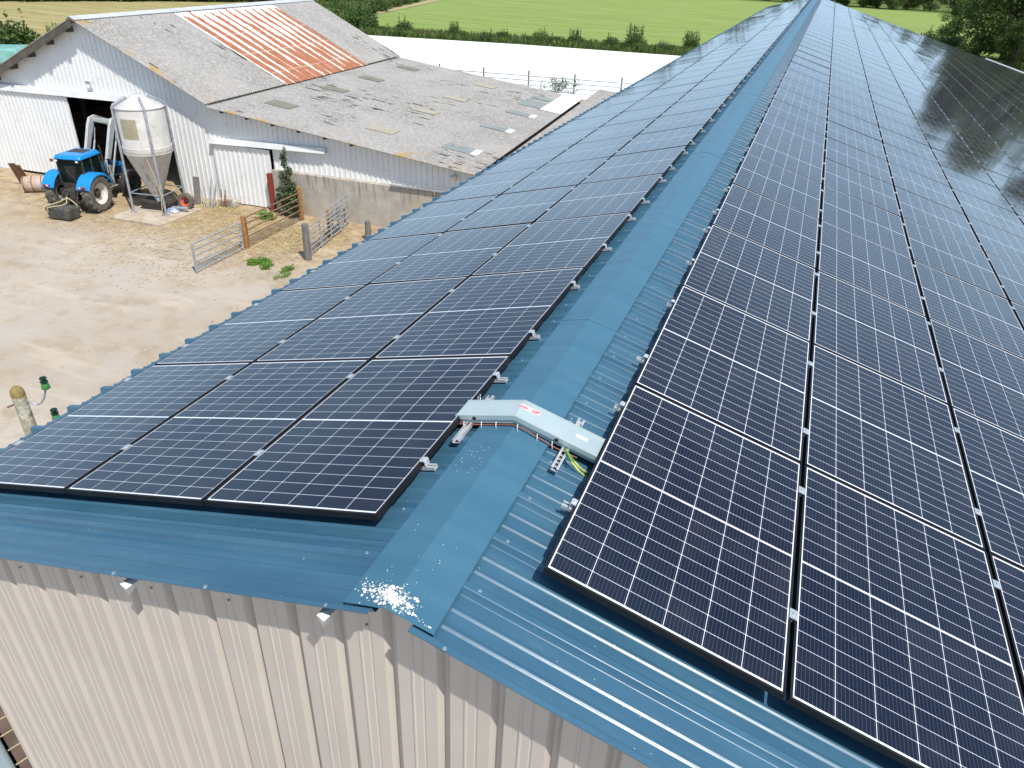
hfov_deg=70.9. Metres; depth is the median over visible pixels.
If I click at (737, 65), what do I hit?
solar panel
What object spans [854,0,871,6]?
broadleaf tree
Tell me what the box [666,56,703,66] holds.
solar panel
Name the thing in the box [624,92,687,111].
solar panel
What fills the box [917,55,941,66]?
solar panel
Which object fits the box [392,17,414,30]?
bush
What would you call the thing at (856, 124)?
solar panel
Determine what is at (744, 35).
solar panel
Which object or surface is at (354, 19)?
bush
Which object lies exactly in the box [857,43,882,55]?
solar panel
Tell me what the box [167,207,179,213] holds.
blue sack
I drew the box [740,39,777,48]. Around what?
solar panel
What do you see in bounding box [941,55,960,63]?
solar panel
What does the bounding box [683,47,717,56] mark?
solar panel
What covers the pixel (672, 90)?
solar panel
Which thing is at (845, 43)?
solar panel
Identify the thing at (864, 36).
solar panel
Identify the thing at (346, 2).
bush
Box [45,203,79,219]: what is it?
ballast box
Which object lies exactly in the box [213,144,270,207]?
sliding door
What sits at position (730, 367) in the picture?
solar panel
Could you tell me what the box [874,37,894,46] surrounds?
solar panel
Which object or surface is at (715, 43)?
solar panel
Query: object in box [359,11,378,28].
bush
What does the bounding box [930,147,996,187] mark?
solar panel
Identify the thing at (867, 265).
solar panel
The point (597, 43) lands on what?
hedge
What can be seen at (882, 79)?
solar panel
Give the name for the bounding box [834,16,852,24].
solar panel
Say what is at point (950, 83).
solar panel
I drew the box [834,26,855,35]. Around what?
solar panel
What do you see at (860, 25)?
solar panel
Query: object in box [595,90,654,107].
solar panel
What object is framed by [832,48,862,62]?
solar panel
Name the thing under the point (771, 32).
solar panel
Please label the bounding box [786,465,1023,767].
solar panel
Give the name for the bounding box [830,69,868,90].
solar panel
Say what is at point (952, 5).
broadleaf tree
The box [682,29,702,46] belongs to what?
bush
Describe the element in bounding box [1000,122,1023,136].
solar panel
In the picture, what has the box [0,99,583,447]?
yard
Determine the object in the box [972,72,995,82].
solar panel
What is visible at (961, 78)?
solar panel
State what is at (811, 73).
solar panel
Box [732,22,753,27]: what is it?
solar panel
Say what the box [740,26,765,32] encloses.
solar panel
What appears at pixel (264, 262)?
weed patch
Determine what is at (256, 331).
solar panel
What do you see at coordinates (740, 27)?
solar panel
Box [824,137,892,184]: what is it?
solar panel
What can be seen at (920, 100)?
solar panel
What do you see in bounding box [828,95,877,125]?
solar panel
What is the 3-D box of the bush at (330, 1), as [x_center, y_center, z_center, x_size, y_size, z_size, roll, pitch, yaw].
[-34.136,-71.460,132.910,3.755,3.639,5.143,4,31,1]
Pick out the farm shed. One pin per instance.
(144, 634)
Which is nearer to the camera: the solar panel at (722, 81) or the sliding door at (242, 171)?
the solar panel at (722, 81)
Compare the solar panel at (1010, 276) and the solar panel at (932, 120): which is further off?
the solar panel at (932, 120)
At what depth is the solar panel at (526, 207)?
9.02 m
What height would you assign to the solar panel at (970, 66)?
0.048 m
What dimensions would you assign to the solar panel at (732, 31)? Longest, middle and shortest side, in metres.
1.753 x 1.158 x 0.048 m
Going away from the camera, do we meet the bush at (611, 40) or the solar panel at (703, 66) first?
the solar panel at (703, 66)
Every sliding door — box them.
[0,90,77,172]
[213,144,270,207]
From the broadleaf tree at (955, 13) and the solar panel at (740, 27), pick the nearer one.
the solar panel at (740, 27)
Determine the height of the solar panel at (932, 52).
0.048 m
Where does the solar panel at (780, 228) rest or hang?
on the farm shed
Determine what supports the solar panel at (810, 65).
on the farm shed
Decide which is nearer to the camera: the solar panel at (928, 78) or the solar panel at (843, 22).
the solar panel at (928, 78)
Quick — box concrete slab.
[109,204,201,226]
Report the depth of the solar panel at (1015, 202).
13.28 m
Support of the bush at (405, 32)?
on the terrain at (853, 4)
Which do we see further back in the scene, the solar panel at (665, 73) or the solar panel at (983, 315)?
the solar panel at (665, 73)
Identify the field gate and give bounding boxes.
[190,222,244,272]
[308,205,341,254]
[330,195,348,233]
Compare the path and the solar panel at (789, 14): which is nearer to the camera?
the solar panel at (789, 14)
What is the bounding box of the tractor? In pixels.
[41,115,141,211]
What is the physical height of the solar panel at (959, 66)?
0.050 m
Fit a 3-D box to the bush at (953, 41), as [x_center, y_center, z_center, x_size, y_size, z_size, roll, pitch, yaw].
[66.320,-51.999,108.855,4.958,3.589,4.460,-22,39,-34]
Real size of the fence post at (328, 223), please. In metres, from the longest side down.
1.163 x 0.162 x 0.159 m
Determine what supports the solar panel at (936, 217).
on the farm shed
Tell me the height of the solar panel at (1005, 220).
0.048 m
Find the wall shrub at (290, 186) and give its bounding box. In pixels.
[275,146,298,215]
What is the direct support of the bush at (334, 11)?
on the terrain at (853, 4)
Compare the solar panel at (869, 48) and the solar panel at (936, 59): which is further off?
the solar panel at (936, 59)
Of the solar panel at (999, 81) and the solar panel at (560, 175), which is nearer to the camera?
the solar panel at (560, 175)
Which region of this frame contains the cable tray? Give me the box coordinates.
[452,394,604,477]
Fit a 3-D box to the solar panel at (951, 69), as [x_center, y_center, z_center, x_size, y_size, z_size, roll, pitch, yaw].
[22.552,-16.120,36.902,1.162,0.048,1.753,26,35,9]
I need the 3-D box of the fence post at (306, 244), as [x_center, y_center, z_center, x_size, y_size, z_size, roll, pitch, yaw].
[-7.912,-5.465,27.671,0.289,1.434,0.289,13,33,17]
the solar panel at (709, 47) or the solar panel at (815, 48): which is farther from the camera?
the solar panel at (709, 47)
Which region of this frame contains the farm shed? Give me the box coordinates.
[0,0,1023,767]
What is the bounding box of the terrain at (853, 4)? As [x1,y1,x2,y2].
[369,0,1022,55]
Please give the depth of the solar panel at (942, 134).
17.47 m
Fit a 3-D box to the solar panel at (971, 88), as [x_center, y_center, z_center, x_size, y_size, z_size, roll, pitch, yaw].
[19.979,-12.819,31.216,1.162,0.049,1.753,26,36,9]
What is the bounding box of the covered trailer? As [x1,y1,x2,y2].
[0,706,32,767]
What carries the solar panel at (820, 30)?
on the farm shed
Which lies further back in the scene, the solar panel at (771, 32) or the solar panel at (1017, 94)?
the solar panel at (1017, 94)
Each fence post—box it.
[240,215,248,248]
[297,186,303,219]
[301,223,311,260]
[326,209,330,237]
[365,220,370,235]
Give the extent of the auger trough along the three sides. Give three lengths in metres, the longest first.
2.203 x 0.794 x 0.380 m
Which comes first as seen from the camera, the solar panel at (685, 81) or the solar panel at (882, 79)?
the solar panel at (685, 81)
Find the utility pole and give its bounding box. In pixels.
[7,376,59,435]
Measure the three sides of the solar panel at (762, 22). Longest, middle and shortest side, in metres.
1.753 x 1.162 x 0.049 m
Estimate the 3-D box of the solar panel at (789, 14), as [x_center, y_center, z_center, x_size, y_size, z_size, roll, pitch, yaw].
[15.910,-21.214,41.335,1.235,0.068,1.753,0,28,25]
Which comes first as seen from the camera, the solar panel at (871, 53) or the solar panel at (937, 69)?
the solar panel at (871, 53)
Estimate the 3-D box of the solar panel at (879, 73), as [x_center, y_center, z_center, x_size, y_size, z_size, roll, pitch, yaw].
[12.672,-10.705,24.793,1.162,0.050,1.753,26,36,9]
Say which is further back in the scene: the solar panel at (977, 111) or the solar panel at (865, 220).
the solar panel at (977, 111)
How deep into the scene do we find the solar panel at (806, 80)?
18.00 m
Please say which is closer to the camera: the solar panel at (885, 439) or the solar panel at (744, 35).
the solar panel at (885, 439)
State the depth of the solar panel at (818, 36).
29.38 m
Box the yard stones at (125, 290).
[0,196,305,390]
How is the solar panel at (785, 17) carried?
on the farm shed
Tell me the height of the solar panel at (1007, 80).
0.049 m
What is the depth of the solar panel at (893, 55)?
33.16 m
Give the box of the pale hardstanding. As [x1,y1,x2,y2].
[368,35,680,99]
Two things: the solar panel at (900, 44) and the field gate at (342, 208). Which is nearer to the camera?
the field gate at (342, 208)
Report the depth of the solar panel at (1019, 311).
8.12 m
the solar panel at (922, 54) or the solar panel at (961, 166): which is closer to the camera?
the solar panel at (961, 166)
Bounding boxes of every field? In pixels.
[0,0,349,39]
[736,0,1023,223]
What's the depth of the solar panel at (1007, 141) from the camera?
20.05 m
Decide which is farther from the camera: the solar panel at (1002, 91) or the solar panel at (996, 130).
the solar panel at (1002, 91)
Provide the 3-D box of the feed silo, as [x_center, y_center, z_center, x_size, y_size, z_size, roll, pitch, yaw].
[-15.633,-10.203,30.847,1.984,5.456,1.984,8,31,8]
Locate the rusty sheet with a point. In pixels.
(18, 172)
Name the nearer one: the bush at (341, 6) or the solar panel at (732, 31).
the solar panel at (732, 31)
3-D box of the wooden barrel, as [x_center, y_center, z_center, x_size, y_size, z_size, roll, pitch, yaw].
[-22.162,-9.384,33.682,1.240,0.739,0.744,-7,32,-15]
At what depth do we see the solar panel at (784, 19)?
37.06 m
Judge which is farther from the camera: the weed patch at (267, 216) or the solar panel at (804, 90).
the weed patch at (267, 216)
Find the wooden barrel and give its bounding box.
[21,175,43,191]
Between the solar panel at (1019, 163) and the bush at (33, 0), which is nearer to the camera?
the solar panel at (1019, 163)
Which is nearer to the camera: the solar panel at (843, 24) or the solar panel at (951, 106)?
the solar panel at (951, 106)
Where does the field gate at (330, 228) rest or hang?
on the yard at (45, 343)
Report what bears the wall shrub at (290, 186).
on the yard at (45, 343)
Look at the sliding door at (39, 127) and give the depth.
34.77 m
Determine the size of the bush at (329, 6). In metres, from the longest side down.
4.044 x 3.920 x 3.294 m
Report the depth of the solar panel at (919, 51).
41.34 m
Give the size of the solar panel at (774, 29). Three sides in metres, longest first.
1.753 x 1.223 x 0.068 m
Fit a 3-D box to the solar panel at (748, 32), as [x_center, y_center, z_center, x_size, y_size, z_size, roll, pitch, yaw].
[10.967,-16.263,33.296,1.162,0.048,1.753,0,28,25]
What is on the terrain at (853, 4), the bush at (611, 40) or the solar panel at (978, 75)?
the bush at (611, 40)
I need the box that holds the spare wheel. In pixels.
[178,193,194,208]
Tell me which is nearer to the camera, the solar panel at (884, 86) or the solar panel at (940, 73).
the solar panel at (884, 86)
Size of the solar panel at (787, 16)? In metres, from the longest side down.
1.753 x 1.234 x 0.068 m
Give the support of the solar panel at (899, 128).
on the farm shed
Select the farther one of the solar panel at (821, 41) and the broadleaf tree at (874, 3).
the broadleaf tree at (874, 3)
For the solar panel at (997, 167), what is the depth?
15.93 m
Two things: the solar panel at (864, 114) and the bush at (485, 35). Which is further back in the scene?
the bush at (485, 35)
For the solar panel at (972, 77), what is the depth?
36.74 m
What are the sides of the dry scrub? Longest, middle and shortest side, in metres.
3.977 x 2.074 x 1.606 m
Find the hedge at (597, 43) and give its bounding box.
[359,25,695,55]
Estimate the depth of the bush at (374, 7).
126.36 m
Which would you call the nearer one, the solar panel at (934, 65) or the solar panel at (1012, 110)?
the solar panel at (1012, 110)
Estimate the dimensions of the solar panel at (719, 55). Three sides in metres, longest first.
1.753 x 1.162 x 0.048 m
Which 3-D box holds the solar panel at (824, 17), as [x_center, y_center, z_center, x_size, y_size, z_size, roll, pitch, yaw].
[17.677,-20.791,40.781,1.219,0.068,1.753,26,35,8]
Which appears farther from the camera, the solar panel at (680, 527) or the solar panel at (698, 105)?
the solar panel at (698, 105)
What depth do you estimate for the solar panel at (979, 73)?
40.83 m
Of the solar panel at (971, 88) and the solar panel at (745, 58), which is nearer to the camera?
the solar panel at (745, 58)
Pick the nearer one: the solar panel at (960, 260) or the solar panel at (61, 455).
the solar panel at (61, 455)
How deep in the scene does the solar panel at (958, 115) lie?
21.59 m
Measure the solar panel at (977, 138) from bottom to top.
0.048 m
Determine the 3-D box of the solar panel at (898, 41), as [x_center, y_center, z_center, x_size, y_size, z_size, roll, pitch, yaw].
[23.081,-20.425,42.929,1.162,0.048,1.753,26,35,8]
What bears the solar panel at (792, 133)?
on the farm shed
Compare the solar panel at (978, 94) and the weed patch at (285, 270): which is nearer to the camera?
the weed patch at (285, 270)
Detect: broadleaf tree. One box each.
[834,0,851,5]
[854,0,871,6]
[865,0,885,7]
[881,0,906,9]
[899,0,923,9]
[917,0,947,11]
[935,0,973,41]
[945,0,973,9]
[959,0,1023,61]
[962,0,1023,39]
[993,17,1023,71]
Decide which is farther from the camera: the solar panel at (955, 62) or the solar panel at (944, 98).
the solar panel at (955, 62)
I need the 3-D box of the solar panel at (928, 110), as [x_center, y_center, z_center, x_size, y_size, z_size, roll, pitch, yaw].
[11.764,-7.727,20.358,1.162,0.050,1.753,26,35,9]
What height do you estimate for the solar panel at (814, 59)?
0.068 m
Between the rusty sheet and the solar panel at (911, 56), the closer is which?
the rusty sheet
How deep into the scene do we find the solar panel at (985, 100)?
28.36 m
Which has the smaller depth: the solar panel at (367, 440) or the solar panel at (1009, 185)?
the solar panel at (367, 440)
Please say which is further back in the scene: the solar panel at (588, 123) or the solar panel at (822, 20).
the solar panel at (822, 20)
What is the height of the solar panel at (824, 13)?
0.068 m
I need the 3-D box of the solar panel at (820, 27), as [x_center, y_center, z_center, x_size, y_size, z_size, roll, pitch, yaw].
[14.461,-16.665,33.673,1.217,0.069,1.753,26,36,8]
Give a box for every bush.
[0,8,40,44]
[20,0,48,1]
[45,22,58,31]
[316,0,327,6]
[319,0,337,4]
[321,1,343,19]
[324,0,346,10]
[325,0,341,12]
[339,0,353,6]
[341,0,378,28]
[344,1,371,25]
[353,0,371,8]
[355,0,379,13]
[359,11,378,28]
[373,0,390,11]
[377,23,392,30]
[379,0,393,7]
[391,0,403,6]
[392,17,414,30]
[393,24,404,35]
[402,0,413,3]
[402,30,412,36]
[446,21,460,34]
[454,26,466,36]
[479,31,491,40]
[493,28,508,37]
[521,31,532,41]
[532,27,550,39]
[549,33,562,42]
[568,29,583,42]
[604,32,619,45]
[620,39,630,47]
[624,23,647,46]
[631,38,645,49]
[655,39,667,47]
[661,42,673,51]
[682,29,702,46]
[921,24,941,40]
[935,27,966,47]
[956,34,983,56]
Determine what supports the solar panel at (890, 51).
on the farm shed
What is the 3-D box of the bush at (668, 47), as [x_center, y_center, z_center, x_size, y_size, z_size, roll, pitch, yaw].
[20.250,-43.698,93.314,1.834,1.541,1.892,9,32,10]
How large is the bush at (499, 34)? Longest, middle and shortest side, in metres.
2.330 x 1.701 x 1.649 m
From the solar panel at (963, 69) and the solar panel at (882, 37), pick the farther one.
the solar panel at (882, 37)
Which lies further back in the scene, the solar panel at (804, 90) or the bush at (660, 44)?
the bush at (660, 44)
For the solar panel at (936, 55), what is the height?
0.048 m
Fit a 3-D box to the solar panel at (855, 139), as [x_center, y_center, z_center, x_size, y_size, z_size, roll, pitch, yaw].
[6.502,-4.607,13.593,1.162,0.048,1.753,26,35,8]
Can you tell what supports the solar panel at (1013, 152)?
on the farm shed
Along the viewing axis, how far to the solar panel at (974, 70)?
42.23 m
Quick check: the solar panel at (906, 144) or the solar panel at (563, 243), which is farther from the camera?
the solar panel at (906, 144)
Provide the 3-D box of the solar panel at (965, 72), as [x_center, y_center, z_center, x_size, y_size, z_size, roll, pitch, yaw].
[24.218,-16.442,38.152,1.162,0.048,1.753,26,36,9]
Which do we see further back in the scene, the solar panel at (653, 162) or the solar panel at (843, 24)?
the solar panel at (843, 24)
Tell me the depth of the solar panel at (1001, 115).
25.50 m
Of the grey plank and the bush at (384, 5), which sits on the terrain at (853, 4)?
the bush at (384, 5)
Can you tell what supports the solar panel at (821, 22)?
on the farm shed
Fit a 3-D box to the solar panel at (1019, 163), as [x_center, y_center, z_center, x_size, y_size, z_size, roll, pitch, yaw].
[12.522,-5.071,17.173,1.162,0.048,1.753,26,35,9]
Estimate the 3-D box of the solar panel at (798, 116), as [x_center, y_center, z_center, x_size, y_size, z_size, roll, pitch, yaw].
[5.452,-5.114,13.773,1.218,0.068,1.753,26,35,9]
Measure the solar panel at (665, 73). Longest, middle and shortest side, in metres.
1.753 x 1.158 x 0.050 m
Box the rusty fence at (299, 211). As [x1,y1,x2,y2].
[244,192,301,246]
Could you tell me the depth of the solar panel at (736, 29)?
38.01 m
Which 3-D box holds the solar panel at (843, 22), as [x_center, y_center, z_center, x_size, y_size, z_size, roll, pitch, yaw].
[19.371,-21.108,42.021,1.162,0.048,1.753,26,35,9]
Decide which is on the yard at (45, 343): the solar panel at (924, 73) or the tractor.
the tractor
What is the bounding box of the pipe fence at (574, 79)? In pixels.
[439,64,633,93]
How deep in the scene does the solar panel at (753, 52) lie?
22.82 m
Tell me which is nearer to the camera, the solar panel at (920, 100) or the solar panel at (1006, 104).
the solar panel at (920, 100)
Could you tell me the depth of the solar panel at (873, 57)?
29.06 m
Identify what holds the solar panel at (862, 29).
on the farm shed
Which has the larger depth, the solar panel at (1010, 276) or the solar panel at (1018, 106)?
the solar panel at (1018, 106)
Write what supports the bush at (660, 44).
on the terrain at (853, 4)
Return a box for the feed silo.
[110,77,184,215]
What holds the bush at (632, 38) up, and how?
on the terrain at (853, 4)
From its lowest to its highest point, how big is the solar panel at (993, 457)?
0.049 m
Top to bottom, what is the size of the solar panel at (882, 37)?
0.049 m
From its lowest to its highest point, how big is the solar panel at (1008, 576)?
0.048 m
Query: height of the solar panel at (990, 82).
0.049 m
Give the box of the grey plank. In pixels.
[192,177,200,203]
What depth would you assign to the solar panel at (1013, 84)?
41.90 m
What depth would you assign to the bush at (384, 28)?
99.42 m
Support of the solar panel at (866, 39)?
on the farm shed
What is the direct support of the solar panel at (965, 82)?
on the farm shed
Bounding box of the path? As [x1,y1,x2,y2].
[375,0,438,14]
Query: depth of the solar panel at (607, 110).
16.68 m
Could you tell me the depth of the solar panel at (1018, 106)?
31.05 m
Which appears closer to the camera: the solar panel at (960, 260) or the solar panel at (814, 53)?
the solar panel at (960, 260)
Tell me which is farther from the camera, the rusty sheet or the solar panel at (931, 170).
the rusty sheet
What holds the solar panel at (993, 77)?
on the farm shed
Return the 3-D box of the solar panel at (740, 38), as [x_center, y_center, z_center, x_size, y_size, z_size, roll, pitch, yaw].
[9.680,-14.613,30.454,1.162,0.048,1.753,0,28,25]
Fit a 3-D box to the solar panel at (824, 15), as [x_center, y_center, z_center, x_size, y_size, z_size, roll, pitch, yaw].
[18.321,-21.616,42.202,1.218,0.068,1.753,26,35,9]
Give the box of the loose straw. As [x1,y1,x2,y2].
[10,188,361,308]
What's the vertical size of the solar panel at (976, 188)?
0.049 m
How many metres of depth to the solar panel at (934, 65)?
35.66 m
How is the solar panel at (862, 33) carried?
on the farm shed
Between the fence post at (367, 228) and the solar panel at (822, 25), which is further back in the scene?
the solar panel at (822, 25)
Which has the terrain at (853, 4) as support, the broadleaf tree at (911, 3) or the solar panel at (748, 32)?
the broadleaf tree at (911, 3)
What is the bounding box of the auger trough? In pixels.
[138,196,188,210]
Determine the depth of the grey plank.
33.01 m
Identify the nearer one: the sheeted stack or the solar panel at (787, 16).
the solar panel at (787, 16)
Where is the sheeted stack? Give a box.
[0,44,27,63]
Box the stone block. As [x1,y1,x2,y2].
[218,197,238,207]
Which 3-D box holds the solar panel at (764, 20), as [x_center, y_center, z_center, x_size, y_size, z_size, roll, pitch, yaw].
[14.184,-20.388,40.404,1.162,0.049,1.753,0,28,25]
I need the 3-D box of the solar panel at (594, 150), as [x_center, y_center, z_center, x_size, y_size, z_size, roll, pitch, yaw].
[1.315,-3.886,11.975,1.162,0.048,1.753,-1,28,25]
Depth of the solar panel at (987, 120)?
22.83 m
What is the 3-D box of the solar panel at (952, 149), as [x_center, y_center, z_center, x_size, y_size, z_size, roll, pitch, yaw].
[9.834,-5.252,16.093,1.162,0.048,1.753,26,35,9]
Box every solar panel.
[0,362,251,493]
[65,359,369,505]
[154,284,366,364]
[204,355,511,520]
[254,277,467,361]
[280,232,443,290]
[367,195,499,240]
[369,223,531,283]
[373,267,584,358]
[430,167,540,203]
[446,185,577,231]
[470,212,635,275]
[480,144,573,174]
[501,157,610,194]
[518,127,599,152]
[535,173,665,221]
[542,383,805,699]
[544,135,636,165]
[549,112,621,134]
[574,101,637,119]
[576,117,657,143]
[580,146,687,183]
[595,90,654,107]
[601,104,673,126]
[613,124,704,155]
[614,81,667,96]
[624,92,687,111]
[628,74,677,88]
[635,285,812,462]
[638,107,720,134]
[641,82,698,99]
[643,67,687,79]
[655,61,695,72]
[656,74,707,89]
[660,94,731,116]
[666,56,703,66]
[669,66,718,80]
[674,51,711,61]
[676,83,740,102]
[681,60,725,72]
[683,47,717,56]
[683,224,818,341]
[690,73,749,90]
[691,43,723,51]
[691,54,732,65]
[698,40,727,47]
[699,49,738,60]
[701,66,755,81]
[703,37,732,44]
[706,45,743,55]
[710,34,736,40]
[712,59,760,72]
[712,183,821,268]
[713,41,747,50]
[715,31,740,37]
[720,53,766,65]
[721,29,744,34]
[721,37,752,45]
[724,26,748,32]
[725,34,756,42]
[727,47,770,59]
[729,24,751,29]
[730,31,759,38]
[731,153,823,218]
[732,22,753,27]
[734,43,774,53]
[735,29,762,35]
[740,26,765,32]
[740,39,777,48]
[743,24,768,30]
[744,131,825,183]
[745,35,780,44]
[747,22,770,27]
[750,20,773,25]
[750,31,784,40]
[753,18,774,23]
[754,28,785,36]
[757,112,826,156]
[758,26,788,33]
[761,23,790,30]
[764,98,827,135]
[765,21,791,27]
[768,19,794,25]
[771,17,796,22]
[771,87,827,118]
[774,15,796,20]
[775,13,798,18]
[778,12,800,16]
[778,77,829,105]
[782,68,829,93]
[786,61,829,83]
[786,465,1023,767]
[791,55,830,75]
[793,50,831,68]
[795,45,830,62]
[798,41,831,56]
[801,37,831,51]
[802,33,832,46]
[802,344,985,550]
[804,30,832,42]
[806,27,832,38]
[807,25,832,35]
[808,22,832,32]
[810,20,832,29]
[811,270,948,404]
[812,18,833,27]
[813,14,833,23]
[813,16,833,25]
[814,13,833,21]
[815,10,833,17]
[815,11,833,19]
[816,220,925,316]
[820,185,911,258]
[822,158,901,216]
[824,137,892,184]
[826,120,887,160]
[827,106,882,141]
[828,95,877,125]
[829,76,872,100]
[829,85,874,111]
[830,63,866,82]
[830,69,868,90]
[831,52,863,68]
[831,57,865,75]
[832,37,858,49]
[832,40,859,53]
[832,44,860,58]
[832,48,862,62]
[833,28,855,38]
[833,31,856,41]
[833,34,857,45]
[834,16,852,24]
[834,18,852,26]
[834,20,853,28]
[834,22,853,30]
[834,24,854,33]
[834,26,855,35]
[852,22,869,29]
[853,25,871,33]
[853,27,872,35]
[854,29,874,38]
[854,32,876,41]
[855,34,877,44]
[856,37,878,47]
[857,40,880,51]
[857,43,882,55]
[858,46,884,59]
[859,50,887,64]
[860,54,890,69]
[862,59,893,75]
[863,64,895,81]
[864,70,900,89]
[866,76,904,97]
[868,84,908,106]
[870,92,914,117]
[871,30,889,38]
[872,33,891,41]
[872,102,921,130]
[873,35,893,43]
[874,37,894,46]
[875,39,897,49]
[876,113,929,146]
[877,43,899,52]
[879,46,902,56]
[879,127,938,163]
[880,49,905,60]
[882,52,908,65]
[883,142,949,186]
[884,56,912,70]
[887,35,906,43]
[887,61,915,74]
[888,65,920,81]
[888,162,964,214]
[889,37,907,45]
[891,40,910,48]
[891,70,924,87]
[892,42,913,51]
[894,76,929,94]
[894,186,981,249]
[895,45,915,54]
[896,47,918,57]
[898,83,936,103]
[899,51,922,61]
[901,54,925,65]
[901,90,941,111]
[902,218,1007,299]
[905,58,930,70]
[906,99,950,123]
[907,44,926,52]
[907,62,934,74]
[909,46,929,55]
[910,66,939,80]
[910,108,958,134]
[912,49,932,58]
[913,71,944,86]
[913,260,1023,358]
[914,52,936,62]
[916,119,969,149]
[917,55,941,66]
[917,76,949,92]
[921,59,945,70]
[922,82,955,99]
[923,48,943,57]
[923,132,981,166]
[924,63,950,75]
[926,51,946,60]
[926,89,964,108]
[927,318,1023,438]
[929,54,950,63]
[929,67,955,79]
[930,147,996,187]
[931,96,972,117]
[932,57,954,66]
[932,72,960,84]
[936,61,958,70]
[937,77,967,91]
[937,104,981,127]
[940,64,964,75]
[940,81,973,97]
[940,165,1014,212]
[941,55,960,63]
[944,68,968,79]
[945,58,965,67]
[945,114,990,138]
[946,87,980,104]
[948,72,974,84]
[949,62,969,70]
[950,406,1023,568]
[951,124,1003,152]
[951,188,1023,238]
[952,76,980,89]
[953,65,974,74]
[953,94,988,112]
[956,68,979,78]
[958,81,987,95]
[958,101,998,121]
[960,62,980,71]
[960,136,1018,169]
[962,73,985,83]
[963,87,994,101]
[965,66,984,74]
[966,76,992,88]
[966,109,1008,131]
[966,215,1023,267]
[967,68,990,78]
[969,92,1002,108]
[971,151,1023,183]
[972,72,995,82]
[972,81,998,93]
[974,118,1020,142]
[976,85,1006,99]
[977,99,1011,116]
[978,69,999,78]
[979,77,1002,87]
[982,72,1003,81]
[982,105,1022,125]
[983,80,1009,92]
[983,91,1013,105]
[983,168,1023,197]
[984,129,1023,151]
[984,252,1023,305]
[987,553,1023,697]
[988,76,1010,86]
[989,85,1015,97]
[990,97,1022,112]
[991,114,1023,130]
[993,80,1018,91]
[994,141,1023,160]
[995,90,1022,102]
[997,76,1017,85]
[997,103,1023,116]
[998,188,1023,215]
[999,84,1023,95]
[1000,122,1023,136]
[1002,95,1023,105]
[1003,80,1023,89]
[1004,88,1023,97]
[1006,110,1023,120]
[1006,154,1023,170]
[1009,101,1023,108]
[1009,301,1023,328]
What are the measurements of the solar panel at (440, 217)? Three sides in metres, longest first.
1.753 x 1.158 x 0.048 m
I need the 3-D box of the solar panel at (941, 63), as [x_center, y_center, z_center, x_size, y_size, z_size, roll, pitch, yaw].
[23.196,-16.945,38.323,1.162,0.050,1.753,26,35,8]
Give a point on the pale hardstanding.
(589, 64)
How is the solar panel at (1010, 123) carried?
on the farm shed
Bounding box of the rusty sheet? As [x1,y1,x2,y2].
[8,163,26,182]
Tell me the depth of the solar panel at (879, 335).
6.36 m
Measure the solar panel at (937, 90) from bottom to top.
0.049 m
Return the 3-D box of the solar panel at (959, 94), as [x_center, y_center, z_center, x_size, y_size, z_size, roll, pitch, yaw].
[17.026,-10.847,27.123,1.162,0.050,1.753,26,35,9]
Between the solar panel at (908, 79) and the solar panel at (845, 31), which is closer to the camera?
the solar panel at (908, 79)
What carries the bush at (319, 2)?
on the stubble field at (37, 16)
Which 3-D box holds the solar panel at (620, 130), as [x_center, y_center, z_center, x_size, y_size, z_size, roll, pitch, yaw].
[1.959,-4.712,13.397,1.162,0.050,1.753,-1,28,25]
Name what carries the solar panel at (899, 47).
on the farm shed
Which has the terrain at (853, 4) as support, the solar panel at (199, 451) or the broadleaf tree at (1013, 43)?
the broadleaf tree at (1013, 43)
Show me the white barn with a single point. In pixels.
(377, 133)
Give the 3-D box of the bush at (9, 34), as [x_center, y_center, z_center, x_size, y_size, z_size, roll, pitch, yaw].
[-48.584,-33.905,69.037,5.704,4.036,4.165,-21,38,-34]
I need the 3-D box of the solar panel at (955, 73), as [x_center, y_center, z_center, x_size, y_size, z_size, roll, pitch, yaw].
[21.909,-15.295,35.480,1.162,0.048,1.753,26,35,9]
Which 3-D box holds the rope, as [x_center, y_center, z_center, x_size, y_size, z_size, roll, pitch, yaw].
[-19.182,-7.622,30.621,1.442,0.529,0.532,-12,34,-23]
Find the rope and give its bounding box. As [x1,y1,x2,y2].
[43,197,81,211]
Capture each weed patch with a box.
[246,256,273,269]
[254,209,276,220]
[272,264,294,278]
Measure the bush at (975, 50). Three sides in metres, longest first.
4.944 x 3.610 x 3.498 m
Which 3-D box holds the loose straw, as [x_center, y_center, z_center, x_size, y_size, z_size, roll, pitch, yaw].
[-15.862,-6.244,29.618,21.958,0.082,10.259,13,33,17]
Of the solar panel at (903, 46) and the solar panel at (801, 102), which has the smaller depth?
the solar panel at (801, 102)
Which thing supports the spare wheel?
on the concrete slab
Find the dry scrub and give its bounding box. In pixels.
[539,74,580,92]
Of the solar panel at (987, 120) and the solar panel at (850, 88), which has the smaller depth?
the solar panel at (850, 88)
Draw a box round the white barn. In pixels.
[0,0,615,227]
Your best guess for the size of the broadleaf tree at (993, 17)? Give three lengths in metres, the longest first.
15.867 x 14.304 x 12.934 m
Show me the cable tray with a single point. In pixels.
(568, 436)
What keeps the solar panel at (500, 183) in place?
on the farm shed
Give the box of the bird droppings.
[355,447,481,628]
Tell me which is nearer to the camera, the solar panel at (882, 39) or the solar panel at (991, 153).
the solar panel at (991, 153)

